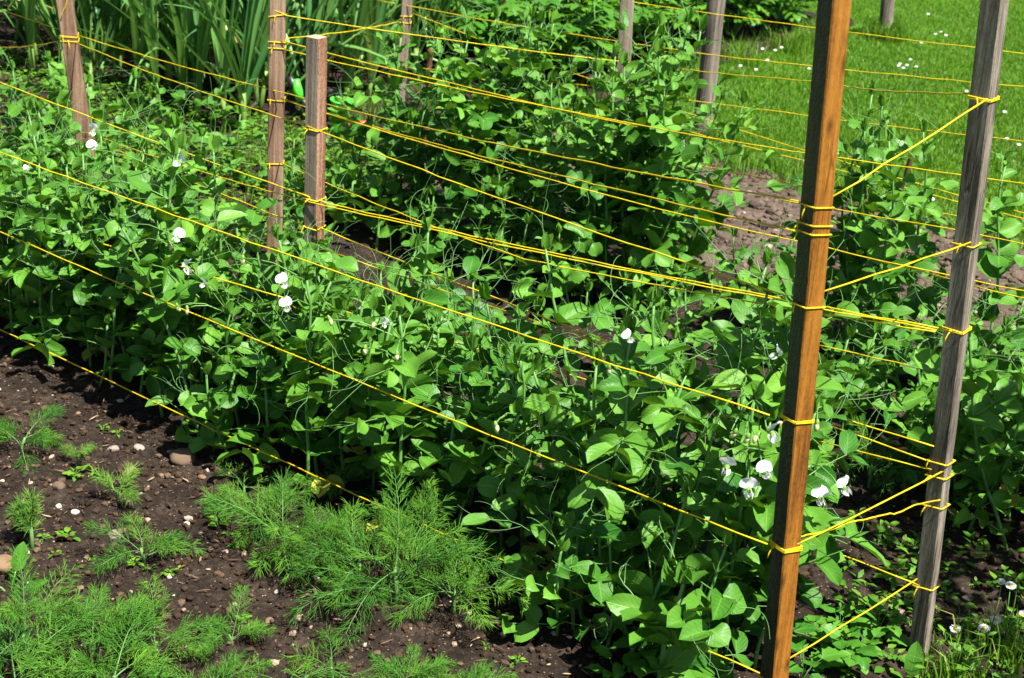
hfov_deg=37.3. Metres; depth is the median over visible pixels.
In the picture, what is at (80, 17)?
leek plant
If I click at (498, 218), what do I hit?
pea plant
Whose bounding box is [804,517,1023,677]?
chickweed
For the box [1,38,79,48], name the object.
garden string
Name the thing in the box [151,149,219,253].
pea plant
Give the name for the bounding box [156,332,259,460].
pea plant
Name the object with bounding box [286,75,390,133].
plant
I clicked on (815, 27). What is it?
garden string
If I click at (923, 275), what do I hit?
pea plant
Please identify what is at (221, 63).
leek plant
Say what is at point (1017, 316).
pea plant
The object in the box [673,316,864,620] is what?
pea plant
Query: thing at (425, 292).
pea plant
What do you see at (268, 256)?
pea plant
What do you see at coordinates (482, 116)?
pea plant
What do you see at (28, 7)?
leek plant
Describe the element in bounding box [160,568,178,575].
weed plant
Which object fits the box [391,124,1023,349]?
dry soil
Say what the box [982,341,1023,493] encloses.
pea plant
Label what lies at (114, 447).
stone
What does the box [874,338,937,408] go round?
pea plant
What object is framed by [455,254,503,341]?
pea plant
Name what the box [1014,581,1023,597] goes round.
weed plant
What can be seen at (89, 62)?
leek plant
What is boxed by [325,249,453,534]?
pea plant
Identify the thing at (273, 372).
pea plant
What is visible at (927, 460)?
garden string
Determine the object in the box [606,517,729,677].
pea plant
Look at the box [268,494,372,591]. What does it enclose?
dill plant
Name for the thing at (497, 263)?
pea plant
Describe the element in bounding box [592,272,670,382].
pea plant
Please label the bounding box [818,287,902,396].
pea plant
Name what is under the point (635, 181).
pea plant
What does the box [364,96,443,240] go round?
pea plant
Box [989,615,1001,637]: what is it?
daisy
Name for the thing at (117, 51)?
leek plant
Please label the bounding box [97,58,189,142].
pea plant
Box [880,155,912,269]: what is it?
pea stick
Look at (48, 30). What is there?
leek plant
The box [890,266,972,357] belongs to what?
pea plant
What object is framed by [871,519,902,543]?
weed plant
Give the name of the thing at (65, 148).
pea plant
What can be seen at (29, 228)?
pea plant
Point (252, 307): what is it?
pea plant
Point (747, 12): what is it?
potato plant
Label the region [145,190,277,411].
pea plant
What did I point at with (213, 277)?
garden string
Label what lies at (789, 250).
pea plant
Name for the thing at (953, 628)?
daisy
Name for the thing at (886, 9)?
fence post
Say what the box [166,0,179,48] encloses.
leek plant
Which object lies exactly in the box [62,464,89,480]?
weed plant
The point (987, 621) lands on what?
weed plant
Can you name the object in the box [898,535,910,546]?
weed plant
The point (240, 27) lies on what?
leek plant
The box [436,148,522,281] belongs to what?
pea plant
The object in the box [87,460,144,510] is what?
dill plant
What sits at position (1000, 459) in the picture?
pea plant
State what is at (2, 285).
pea plant
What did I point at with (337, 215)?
pea plant
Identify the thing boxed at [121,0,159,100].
leek plant
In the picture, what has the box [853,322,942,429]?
pea plant
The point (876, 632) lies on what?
goosefoot plant
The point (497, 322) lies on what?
pea plant
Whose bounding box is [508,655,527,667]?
weed plant
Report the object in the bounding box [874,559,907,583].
weed plant
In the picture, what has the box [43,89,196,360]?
pea plant
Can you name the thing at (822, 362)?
pea plant
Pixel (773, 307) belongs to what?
pea plant
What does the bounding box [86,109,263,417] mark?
pea plant
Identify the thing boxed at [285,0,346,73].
leek plant
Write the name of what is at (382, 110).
pea plant
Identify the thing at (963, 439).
pea plant
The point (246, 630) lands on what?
dill plant
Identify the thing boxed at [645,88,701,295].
pea plant
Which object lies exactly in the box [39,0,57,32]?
leek plant
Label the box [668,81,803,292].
pea plant
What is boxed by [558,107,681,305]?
pea plant
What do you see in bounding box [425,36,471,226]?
pea plant
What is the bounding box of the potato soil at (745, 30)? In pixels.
[339,1,854,99]
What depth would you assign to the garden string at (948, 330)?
2.62 m
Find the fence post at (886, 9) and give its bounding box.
[879,0,894,32]
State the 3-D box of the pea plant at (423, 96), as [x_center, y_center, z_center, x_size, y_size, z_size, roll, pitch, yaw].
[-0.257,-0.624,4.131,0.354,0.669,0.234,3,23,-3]
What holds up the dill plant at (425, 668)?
on the soil bed
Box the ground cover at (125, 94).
[0,38,425,254]
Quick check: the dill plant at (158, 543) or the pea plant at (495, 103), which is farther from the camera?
the pea plant at (495, 103)
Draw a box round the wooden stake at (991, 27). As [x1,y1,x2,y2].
[909,0,1008,656]
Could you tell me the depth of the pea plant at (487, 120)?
3.81 m
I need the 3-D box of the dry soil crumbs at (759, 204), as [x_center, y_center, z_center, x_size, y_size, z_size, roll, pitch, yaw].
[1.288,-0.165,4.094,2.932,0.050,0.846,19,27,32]
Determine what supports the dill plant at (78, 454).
on the soil bed
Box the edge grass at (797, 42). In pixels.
[531,10,1023,248]
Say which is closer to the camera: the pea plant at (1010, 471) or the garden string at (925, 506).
the garden string at (925, 506)
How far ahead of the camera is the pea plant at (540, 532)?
2.41 m
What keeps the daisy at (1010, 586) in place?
on the soil bed
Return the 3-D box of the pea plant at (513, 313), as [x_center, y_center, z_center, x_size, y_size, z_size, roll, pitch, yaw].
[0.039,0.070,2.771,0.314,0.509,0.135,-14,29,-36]
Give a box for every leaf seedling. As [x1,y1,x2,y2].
[0,541,48,590]
[904,641,922,676]
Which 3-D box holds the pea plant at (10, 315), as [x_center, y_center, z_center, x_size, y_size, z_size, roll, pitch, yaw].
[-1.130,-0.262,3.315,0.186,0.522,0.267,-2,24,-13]
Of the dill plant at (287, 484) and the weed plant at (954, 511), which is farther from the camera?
the weed plant at (954, 511)
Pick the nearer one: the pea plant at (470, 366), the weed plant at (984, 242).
the pea plant at (470, 366)
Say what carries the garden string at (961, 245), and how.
attached to the wooden stake at (991, 27)
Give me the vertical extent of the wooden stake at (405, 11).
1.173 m
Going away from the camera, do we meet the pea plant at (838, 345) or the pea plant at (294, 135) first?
the pea plant at (838, 345)
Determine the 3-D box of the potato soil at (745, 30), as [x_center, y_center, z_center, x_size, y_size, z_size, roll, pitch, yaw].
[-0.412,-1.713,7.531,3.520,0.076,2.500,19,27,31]
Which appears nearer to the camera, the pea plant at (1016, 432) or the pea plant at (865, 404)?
the pea plant at (1016, 432)
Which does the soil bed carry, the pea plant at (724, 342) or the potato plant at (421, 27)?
the pea plant at (724, 342)
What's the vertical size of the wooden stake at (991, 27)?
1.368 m
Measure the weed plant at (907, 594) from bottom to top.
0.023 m
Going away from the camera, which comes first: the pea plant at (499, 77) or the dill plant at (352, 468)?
the dill plant at (352, 468)
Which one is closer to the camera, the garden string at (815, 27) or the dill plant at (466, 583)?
the dill plant at (466, 583)
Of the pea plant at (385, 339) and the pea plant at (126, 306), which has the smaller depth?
the pea plant at (385, 339)
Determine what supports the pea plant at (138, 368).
on the soil bed
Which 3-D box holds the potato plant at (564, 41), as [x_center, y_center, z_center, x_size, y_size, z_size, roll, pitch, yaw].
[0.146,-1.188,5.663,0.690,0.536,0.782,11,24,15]
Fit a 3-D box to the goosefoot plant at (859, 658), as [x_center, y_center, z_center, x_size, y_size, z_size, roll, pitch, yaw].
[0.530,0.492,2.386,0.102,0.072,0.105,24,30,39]
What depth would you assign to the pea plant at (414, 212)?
3.91 m
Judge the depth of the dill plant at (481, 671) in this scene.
2.23 m
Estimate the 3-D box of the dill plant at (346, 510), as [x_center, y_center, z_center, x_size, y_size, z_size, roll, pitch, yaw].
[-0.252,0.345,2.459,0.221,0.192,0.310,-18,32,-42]
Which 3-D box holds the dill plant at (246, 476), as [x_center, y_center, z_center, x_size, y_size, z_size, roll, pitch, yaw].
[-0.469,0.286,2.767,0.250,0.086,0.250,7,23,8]
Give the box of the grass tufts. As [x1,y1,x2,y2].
[131,83,1023,677]
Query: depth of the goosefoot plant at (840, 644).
2.40 m
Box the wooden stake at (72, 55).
[56,0,94,176]
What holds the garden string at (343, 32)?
attached to the wooden stake at (405, 11)
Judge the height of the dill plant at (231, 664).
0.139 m
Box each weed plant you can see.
[36,533,53,541]
[47,550,61,558]
[55,527,80,541]
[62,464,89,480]
[94,134,122,149]
[98,423,109,429]
[110,429,122,436]
[115,151,141,168]
[126,556,143,565]
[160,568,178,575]
[185,109,205,119]
[201,104,232,118]
[207,515,228,525]
[221,531,233,537]
[222,117,255,129]
[227,539,245,550]
[236,614,251,622]
[259,160,266,169]
[290,135,304,145]
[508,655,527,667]
[663,441,702,483]
[840,668,855,677]
[841,560,857,570]
[846,637,882,644]
[848,507,865,518]
[858,594,889,616]
[870,538,882,544]
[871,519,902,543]
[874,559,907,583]
[875,530,891,544]
[880,590,895,601]
[882,535,894,547]
[883,649,904,659]
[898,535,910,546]
[898,597,913,611]
[902,537,919,550]
[904,590,914,598]
[910,530,921,543]
[932,618,946,630]
[936,586,958,605]
[938,624,956,644]
[939,563,948,571]
[942,538,950,544]
[947,508,971,519]
[969,576,982,587]
[976,619,995,625]
[979,241,992,245]
[988,648,1012,659]
[993,565,1014,580]
[997,659,1015,673]
[1000,606,1022,625]
[1013,238,1023,249]
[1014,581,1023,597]
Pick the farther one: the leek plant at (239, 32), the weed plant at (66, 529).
the leek plant at (239, 32)
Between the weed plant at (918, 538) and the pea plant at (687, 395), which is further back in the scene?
the weed plant at (918, 538)
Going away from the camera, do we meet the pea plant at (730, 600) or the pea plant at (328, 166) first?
the pea plant at (730, 600)
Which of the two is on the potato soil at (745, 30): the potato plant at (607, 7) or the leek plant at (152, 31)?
the potato plant at (607, 7)
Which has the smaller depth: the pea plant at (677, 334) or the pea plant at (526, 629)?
the pea plant at (526, 629)
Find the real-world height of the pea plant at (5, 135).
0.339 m
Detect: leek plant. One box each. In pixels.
[0,0,13,25]
[0,0,40,69]
[0,0,77,63]
[0,0,100,63]
[5,0,42,46]
[10,0,20,39]
[15,0,128,66]
[18,1,39,61]
[20,0,35,76]
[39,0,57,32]
[40,0,97,38]
[75,4,98,62]
[76,0,138,86]
[77,0,189,83]
[79,0,219,108]
[82,0,99,71]
[98,0,177,81]
[107,40,112,54]
[110,0,176,73]
[119,0,268,86]
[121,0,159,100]
[123,0,268,96]
[129,0,177,90]
[136,0,193,111]
[138,0,289,134]
[139,0,179,92]
[160,0,175,80]
[162,0,243,105]
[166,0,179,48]
[167,0,388,96]
[186,0,305,57]
[187,0,218,121]
[189,0,387,114]
[207,0,240,127]
[208,42,212,60]
[211,0,396,118]
[219,0,303,102]
[228,0,231,22]
[233,0,291,100]
[246,0,268,118]
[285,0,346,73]
[286,0,383,68]
[292,6,348,67]
[293,0,491,97]
[294,0,349,43]
[301,0,485,90]
[303,2,379,73]
[307,4,334,80]
[331,0,416,81]
[333,0,419,48]
[335,0,440,90]
[335,1,348,87]
[338,0,368,96]
[352,0,412,101]
[392,0,469,86]
[397,0,463,70]
[412,0,504,77]
[422,0,451,70]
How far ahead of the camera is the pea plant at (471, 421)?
2.76 m
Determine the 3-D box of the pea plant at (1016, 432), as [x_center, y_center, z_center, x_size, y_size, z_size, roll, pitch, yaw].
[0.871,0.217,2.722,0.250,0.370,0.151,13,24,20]
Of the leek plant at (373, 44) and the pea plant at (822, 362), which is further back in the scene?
the leek plant at (373, 44)
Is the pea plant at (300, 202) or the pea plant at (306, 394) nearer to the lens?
the pea plant at (306, 394)
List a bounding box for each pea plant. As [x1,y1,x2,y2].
[0,47,44,152]
[0,48,12,102]
[0,64,99,229]
[0,74,28,149]
[0,99,108,360]
[0,101,131,367]
[0,115,96,343]
[0,126,9,285]
[0,126,14,312]
[0,131,22,307]
[0,133,11,303]
[0,137,34,332]
[0,186,34,309]
[1,85,82,182]
[2,74,130,338]
[2,102,84,194]
[2,105,136,335]
[3,31,92,174]
[3,187,92,306]
[7,83,134,304]
[7,185,164,352]
[11,236,68,365]
[25,38,89,118]
[25,69,70,118]
[27,63,101,122]
[30,96,58,176]
[32,62,223,385]
[37,164,100,316]
[40,70,74,152]
[42,110,68,183]
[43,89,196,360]
[43,282,150,385]
[45,60,143,146]
[47,164,193,366]
[49,93,200,355]
[52,145,121,359]
[66,53,108,114]
[69,75,154,330]
[69,88,166,186]
[76,153,202,359]
[81,141,144,344]
[82,111,226,261]
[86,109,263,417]
[86,169,238,436]
[93,126,263,366]
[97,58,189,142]
[99,176,226,387]
[101,229,200,394]
[122,61,181,154]
[125,101,157,175]
[126,104,208,388]
[135,220,256,377]
[140,329,195,417]
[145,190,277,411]
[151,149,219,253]
[154,243,308,418]
[156,210,267,381]
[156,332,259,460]
[158,123,261,189]
[169,337,312,451]
[170,62,259,175]
[175,258,261,427]
[176,79,303,337]
[176,210,223,338]
[181,173,298,384]
[191,93,267,189]
[195,204,325,412]
[211,289,304,434]
[215,325,289,474]
[227,271,421,451]
[234,216,301,375]
[240,209,301,381]
[240,216,365,497]
[250,241,357,427]
[252,124,334,191]
[254,182,320,435]
[257,225,369,473]
[260,227,346,376]
[270,230,330,453]
[272,243,459,481]
[282,175,327,247]
[283,136,304,224]
[284,136,372,416]
[291,133,384,211]
[296,157,329,204]
[298,129,335,184]
[307,266,467,503]
[325,104,403,206]
[325,143,388,233]
[325,148,370,236]
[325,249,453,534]
[327,6,444,224]
[327,73,368,199]
[329,251,403,490]
[330,23,446,219]
[331,93,450,231]
[331,189,462,454]
[334,269,380,321]
[336,290,425,480]
[343,138,425,252]
[344,224,406,322]
[350,157,511,454]
[353,253,469,412]
[359,9,482,222]
[364,78,461,232]
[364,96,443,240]
[366,304,466,442]
[370,71,411,179]
[377,0,486,239]
[390,153,465,264]
[397,169,462,266]
[405,294,476,477]
[408,13,516,248]
[408,406,494,525]
[409,297,548,477]
[410,333,573,525]
[414,232,585,443]
[416,251,463,345]
[421,40,553,225]
[422,1,550,260]
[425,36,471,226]
[425,218,482,397]
[425,224,520,360]
[427,50,505,254]
[434,275,525,506]
[435,303,579,529]
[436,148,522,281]
[445,363,582,556]
[447,1,561,252]
[448,333,619,502]
[452,318,506,497]
[455,197,519,284]
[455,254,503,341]
[458,501,645,630]
[460,1,592,243]
[462,308,604,360]
[463,147,537,267]
[471,27,533,177]
[471,50,549,238]
[473,0,537,246]
[473,39,526,223]
[473,138,566,261]
[476,351,545,470]
[477,176,668,475]
[483,1,570,243]
[483,250,594,475]
[485,48,582,255]
[486,298,676,574]
[490,208,564,300]
[490,514,626,642]
[491,406,638,558]
[492,66,565,255]
[492,302,570,555]
[501,75,614,260]
[502,85,639,301]
[502,432,677,619]
[514,204,589,318]
[527,117,613,290]
[528,279,734,479]
[529,169,615,264]
[537,477,666,649]
[539,41,586,234]
[543,351,648,526]
[544,60,617,229]
[545,76,683,268]
[550,10,671,297]
[552,29,649,302]
[558,7,667,281]
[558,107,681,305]
[559,249,615,369]
[562,0,703,306]
[564,283,678,614]
[564,310,756,599]
[569,42,690,268]
[583,30,709,261]
[587,27,733,295]
[589,255,711,551]
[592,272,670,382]
[594,530,699,658]
[595,120,726,312]
[600,254,663,316]
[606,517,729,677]
[607,0,738,310]
[607,434,769,667]
[613,2,699,297]
[614,223,711,321]
[620,341,684,599]
[621,335,756,597]
[622,50,689,269]
[631,312,851,656]
[634,310,714,541]
[640,189,793,496]
[640,519,771,675]
[644,364,869,638]
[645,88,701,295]
[658,68,775,282]
[660,288,699,411]
[661,274,716,352]
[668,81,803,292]
[672,191,894,512]
[672,234,731,359]
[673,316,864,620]
[692,328,836,409]
[695,329,893,668]
[700,326,885,598]
[704,222,791,581]
[709,228,865,581]
[710,201,762,297]
[721,216,781,301]
[738,269,860,424]
[738,290,784,370]
[750,228,796,306]
[760,263,785,328]
[764,334,869,370]
[768,69,936,370]
[782,266,837,334]
[790,85,952,359]
[797,58,953,344]
[810,355,848,474]
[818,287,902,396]
[820,302,910,369]
[826,261,870,353]
[831,312,936,433]
[836,282,929,377]
[841,94,948,356]
[847,305,914,411]
[850,256,940,388]
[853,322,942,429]
[864,261,894,353]
[865,84,1010,350]
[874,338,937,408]
[884,245,947,346]
[886,288,945,490]
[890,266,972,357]
[891,299,1023,483]
[894,306,996,478]
[895,275,1023,549]
[900,275,1001,370]
[912,353,1006,498]
[917,142,1023,399]
[925,294,1021,502]
[925,300,1021,378]
[929,381,1023,531]
[932,314,1023,374]
[968,338,1023,518]
[981,278,1023,365]
[982,331,1013,421]
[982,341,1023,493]
[983,330,1020,489]
[986,274,1023,366]
[994,285,1023,407]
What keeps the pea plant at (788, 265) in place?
on the soil bed
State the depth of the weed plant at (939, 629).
2.52 m
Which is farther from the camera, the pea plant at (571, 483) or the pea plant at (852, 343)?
the pea plant at (852, 343)
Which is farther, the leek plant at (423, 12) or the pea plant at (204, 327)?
the leek plant at (423, 12)
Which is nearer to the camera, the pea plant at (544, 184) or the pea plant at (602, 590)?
the pea plant at (602, 590)
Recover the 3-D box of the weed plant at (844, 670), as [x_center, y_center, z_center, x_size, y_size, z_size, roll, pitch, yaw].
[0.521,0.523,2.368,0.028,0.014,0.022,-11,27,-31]
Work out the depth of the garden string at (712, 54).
4.01 m
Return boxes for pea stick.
[421,48,432,145]
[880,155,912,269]
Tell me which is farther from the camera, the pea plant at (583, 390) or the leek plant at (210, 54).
the leek plant at (210, 54)
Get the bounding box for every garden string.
[0,9,59,29]
[0,82,971,342]
[0,152,814,428]
[0,231,802,557]
[0,329,762,677]
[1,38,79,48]
[8,216,299,312]
[60,32,834,218]
[75,42,824,313]
[85,135,302,224]
[86,132,936,330]
[267,96,831,243]
[267,160,935,331]
[268,10,968,94]
[268,39,637,126]
[268,45,1023,183]
[284,100,1023,290]
[286,22,396,38]
[301,225,955,468]
[319,247,933,446]
[346,311,930,469]
[377,0,1023,86]
[390,370,940,598]
[399,13,1023,212]
[403,65,1023,141]
[482,79,1023,218]
[634,2,1023,53]
[701,165,1023,228]
[779,199,1023,244]
[790,578,917,658]
[792,220,832,232]
[797,470,953,544]
[801,499,950,536]
[819,345,976,383]
[825,241,981,291]
[832,249,1023,298]
[833,94,999,196]
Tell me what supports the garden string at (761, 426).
attached to the wooden stake at (991, 27)
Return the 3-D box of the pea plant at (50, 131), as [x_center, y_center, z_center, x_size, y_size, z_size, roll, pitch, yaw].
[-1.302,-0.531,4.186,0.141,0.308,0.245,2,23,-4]
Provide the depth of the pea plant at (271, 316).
2.90 m
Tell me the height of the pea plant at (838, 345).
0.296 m
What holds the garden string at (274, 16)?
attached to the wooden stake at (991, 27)
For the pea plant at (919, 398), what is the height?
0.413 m
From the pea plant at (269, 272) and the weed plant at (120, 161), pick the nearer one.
the pea plant at (269, 272)
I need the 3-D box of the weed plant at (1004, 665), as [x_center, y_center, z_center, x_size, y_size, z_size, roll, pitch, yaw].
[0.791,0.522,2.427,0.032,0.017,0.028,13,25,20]
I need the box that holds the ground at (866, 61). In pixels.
[469,0,1023,222]
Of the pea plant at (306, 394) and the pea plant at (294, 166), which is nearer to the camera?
the pea plant at (306, 394)
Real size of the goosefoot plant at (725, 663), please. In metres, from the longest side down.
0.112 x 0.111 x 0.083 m
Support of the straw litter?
on the soil bed
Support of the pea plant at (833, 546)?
on the soil bed
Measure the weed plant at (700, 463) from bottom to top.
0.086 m
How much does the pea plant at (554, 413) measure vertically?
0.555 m
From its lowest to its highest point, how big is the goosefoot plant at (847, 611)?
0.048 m
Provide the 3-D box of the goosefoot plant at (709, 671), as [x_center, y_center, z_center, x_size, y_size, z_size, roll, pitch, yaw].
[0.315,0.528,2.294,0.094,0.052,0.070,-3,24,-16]
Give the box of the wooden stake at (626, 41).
[615,0,633,136]
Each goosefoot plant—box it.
[582,645,649,677]
[608,627,660,672]
[645,656,683,677]
[659,644,732,677]
[694,664,733,677]
[789,634,850,677]
[793,614,832,646]
[808,620,863,653]
[816,604,870,638]
[820,623,880,674]
[846,626,888,656]
[854,594,909,645]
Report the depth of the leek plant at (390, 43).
5.64 m
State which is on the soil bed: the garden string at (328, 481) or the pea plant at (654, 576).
the pea plant at (654, 576)
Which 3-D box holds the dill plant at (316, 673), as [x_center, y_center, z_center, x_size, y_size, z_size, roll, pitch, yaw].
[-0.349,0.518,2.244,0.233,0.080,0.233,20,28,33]
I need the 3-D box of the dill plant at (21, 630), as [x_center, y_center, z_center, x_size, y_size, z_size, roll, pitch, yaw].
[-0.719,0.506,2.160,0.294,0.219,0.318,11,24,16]
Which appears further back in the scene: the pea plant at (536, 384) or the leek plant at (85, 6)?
the leek plant at (85, 6)
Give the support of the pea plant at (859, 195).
on the soil bed
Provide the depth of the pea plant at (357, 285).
3.33 m
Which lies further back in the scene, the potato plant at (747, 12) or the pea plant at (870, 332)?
the potato plant at (747, 12)
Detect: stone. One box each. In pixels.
[0,554,14,574]
[52,481,65,489]
[71,509,79,514]
[107,445,118,451]
[107,529,122,540]
[133,444,144,450]
[169,448,195,465]
[198,475,205,479]
[265,617,273,622]
[961,594,972,601]
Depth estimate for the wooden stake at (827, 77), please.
2.01 m
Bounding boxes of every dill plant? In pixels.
[0,399,71,475]
[0,545,123,668]
[0,595,109,677]
[1,485,45,549]
[5,579,174,676]
[10,595,195,677]
[58,442,99,464]
[80,508,211,577]
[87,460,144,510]
[87,571,240,668]
[149,648,276,677]
[192,469,355,588]
[196,582,277,657]
[199,457,305,519]
[200,476,323,551]
[233,652,353,677]
[264,497,438,622]
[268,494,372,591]
[275,620,388,677]
[277,463,502,653]
[299,453,393,502]
[344,473,507,575]
[354,643,459,677]
[379,534,545,631]
[404,656,518,677]
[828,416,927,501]
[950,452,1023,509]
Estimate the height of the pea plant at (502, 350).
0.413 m
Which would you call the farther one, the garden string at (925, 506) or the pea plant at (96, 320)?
the pea plant at (96, 320)
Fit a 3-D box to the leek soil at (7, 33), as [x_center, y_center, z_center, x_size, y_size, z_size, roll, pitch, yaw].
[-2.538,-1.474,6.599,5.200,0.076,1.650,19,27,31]
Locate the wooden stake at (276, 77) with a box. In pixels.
[266,0,285,263]
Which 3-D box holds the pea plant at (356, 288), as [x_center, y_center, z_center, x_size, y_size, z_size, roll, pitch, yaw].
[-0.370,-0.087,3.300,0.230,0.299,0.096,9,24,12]
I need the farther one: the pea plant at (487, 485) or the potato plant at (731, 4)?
the potato plant at (731, 4)
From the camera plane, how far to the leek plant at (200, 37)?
4.96 m
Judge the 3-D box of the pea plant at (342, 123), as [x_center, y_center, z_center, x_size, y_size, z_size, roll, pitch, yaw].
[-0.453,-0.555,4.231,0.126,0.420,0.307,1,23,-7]
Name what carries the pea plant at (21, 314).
on the soil bed
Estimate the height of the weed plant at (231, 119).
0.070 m
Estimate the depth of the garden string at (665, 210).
3.12 m
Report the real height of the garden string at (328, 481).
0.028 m
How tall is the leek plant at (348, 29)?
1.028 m
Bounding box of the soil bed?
[0,93,1023,677]
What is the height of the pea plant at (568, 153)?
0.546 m
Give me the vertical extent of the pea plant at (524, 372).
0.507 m
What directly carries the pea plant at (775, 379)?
on the soil bed
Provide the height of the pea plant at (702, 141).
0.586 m
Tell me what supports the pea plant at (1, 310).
on the soil bed
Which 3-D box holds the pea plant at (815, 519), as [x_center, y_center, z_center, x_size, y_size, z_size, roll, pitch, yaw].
[0.340,0.263,2.228,0.329,0.614,0.240,8,23,9]
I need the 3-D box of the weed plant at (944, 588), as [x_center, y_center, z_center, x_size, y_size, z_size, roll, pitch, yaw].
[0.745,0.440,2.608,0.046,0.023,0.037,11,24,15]
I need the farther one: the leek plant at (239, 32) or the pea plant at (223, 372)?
the leek plant at (239, 32)
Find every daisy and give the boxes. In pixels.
[950,624,960,641]
[977,624,989,638]
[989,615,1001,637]
[994,579,1005,615]
[1004,581,1016,616]
[1019,610,1023,622]
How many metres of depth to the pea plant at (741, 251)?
3.78 m
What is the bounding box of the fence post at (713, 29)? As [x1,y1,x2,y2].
[693,0,725,150]
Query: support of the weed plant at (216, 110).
on the leek soil at (7, 33)
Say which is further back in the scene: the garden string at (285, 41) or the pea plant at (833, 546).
the garden string at (285, 41)
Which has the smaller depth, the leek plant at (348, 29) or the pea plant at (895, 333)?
the pea plant at (895, 333)
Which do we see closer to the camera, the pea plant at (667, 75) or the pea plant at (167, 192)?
the pea plant at (167, 192)
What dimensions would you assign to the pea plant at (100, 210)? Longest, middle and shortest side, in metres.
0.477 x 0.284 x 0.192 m
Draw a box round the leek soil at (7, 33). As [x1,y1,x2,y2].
[0,0,507,159]
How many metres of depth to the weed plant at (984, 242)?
4.31 m
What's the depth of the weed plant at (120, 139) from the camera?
4.62 m
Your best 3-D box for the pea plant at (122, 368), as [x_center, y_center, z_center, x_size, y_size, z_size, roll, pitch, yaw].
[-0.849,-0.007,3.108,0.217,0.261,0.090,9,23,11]
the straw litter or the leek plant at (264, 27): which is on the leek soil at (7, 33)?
the leek plant at (264, 27)
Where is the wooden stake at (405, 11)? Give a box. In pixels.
[398,0,412,101]
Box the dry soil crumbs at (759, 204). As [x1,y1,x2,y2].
[506,161,1023,329]
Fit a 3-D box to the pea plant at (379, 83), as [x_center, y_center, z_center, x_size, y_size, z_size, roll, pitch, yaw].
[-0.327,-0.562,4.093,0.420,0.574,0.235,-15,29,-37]
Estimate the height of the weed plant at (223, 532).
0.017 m
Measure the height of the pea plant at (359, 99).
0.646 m
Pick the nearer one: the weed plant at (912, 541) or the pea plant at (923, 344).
the weed plant at (912, 541)
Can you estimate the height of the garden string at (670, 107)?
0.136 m
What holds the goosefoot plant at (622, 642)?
on the soil bed
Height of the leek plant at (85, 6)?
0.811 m
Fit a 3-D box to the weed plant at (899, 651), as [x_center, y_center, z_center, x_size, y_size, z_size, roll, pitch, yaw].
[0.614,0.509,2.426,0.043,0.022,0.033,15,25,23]
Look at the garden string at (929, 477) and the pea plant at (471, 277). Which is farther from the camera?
the pea plant at (471, 277)
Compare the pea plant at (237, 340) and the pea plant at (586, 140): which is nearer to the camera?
the pea plant at (237, 340)
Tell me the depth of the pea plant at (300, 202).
4.14 m
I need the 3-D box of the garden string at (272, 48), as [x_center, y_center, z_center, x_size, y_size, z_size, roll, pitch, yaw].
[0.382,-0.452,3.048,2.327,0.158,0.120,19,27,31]
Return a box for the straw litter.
[0,364,646,673]
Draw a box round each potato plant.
[393,0,484,57]
[421,0,516,39]
[425,0,584,68]
[453,0,648,84]
[477,0,583,44]
[524,0,700,62]
[532,0,661,70]
[571,0,661,30]
[634,0,765,50]
[665,0,745,39]
[702,0,791,36]
[725,0,754,7]
[744,0,817,28]
[766,0,817,18]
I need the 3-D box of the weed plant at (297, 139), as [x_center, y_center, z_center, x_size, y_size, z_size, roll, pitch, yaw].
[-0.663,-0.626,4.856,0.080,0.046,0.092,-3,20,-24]
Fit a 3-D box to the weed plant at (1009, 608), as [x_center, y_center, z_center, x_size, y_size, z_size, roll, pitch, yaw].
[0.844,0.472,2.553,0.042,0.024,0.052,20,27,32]
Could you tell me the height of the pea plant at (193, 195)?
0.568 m
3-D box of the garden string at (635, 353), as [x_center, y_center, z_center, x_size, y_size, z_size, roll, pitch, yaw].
[0.124,-0.009,2.636,1.278,0.019,0.005,19,27,31]
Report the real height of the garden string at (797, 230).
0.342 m
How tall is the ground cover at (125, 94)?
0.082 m
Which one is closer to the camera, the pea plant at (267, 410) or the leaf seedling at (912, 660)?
the leaf seedling at (912, 660)
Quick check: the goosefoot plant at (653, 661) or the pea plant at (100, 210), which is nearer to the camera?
the goosefoot plant at (653, 661)
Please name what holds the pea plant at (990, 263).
on the soil bed
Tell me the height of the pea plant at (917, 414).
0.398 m
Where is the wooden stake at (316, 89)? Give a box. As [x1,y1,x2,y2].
[304,34,326,375]
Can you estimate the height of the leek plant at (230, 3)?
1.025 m
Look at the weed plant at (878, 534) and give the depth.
2.76 m
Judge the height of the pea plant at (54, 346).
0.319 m
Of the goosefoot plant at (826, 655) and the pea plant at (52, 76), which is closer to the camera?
the goosefoot plant at (826, 655)
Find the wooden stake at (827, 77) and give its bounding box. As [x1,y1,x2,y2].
[761,0,851,677]
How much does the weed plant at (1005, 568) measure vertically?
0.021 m
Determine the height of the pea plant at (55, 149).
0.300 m
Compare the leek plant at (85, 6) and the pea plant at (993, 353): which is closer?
the pea plant at (993, 353)
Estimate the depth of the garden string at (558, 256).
2.60 m
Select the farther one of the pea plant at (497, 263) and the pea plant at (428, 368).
the pea plant at (497, 263)
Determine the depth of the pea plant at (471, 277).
3.24 m
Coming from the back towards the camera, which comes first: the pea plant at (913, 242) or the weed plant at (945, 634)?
the pea plant at (913, 242)
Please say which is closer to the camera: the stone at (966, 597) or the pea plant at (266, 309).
the stone at (966, 597)
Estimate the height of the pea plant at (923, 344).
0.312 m
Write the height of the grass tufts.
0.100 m

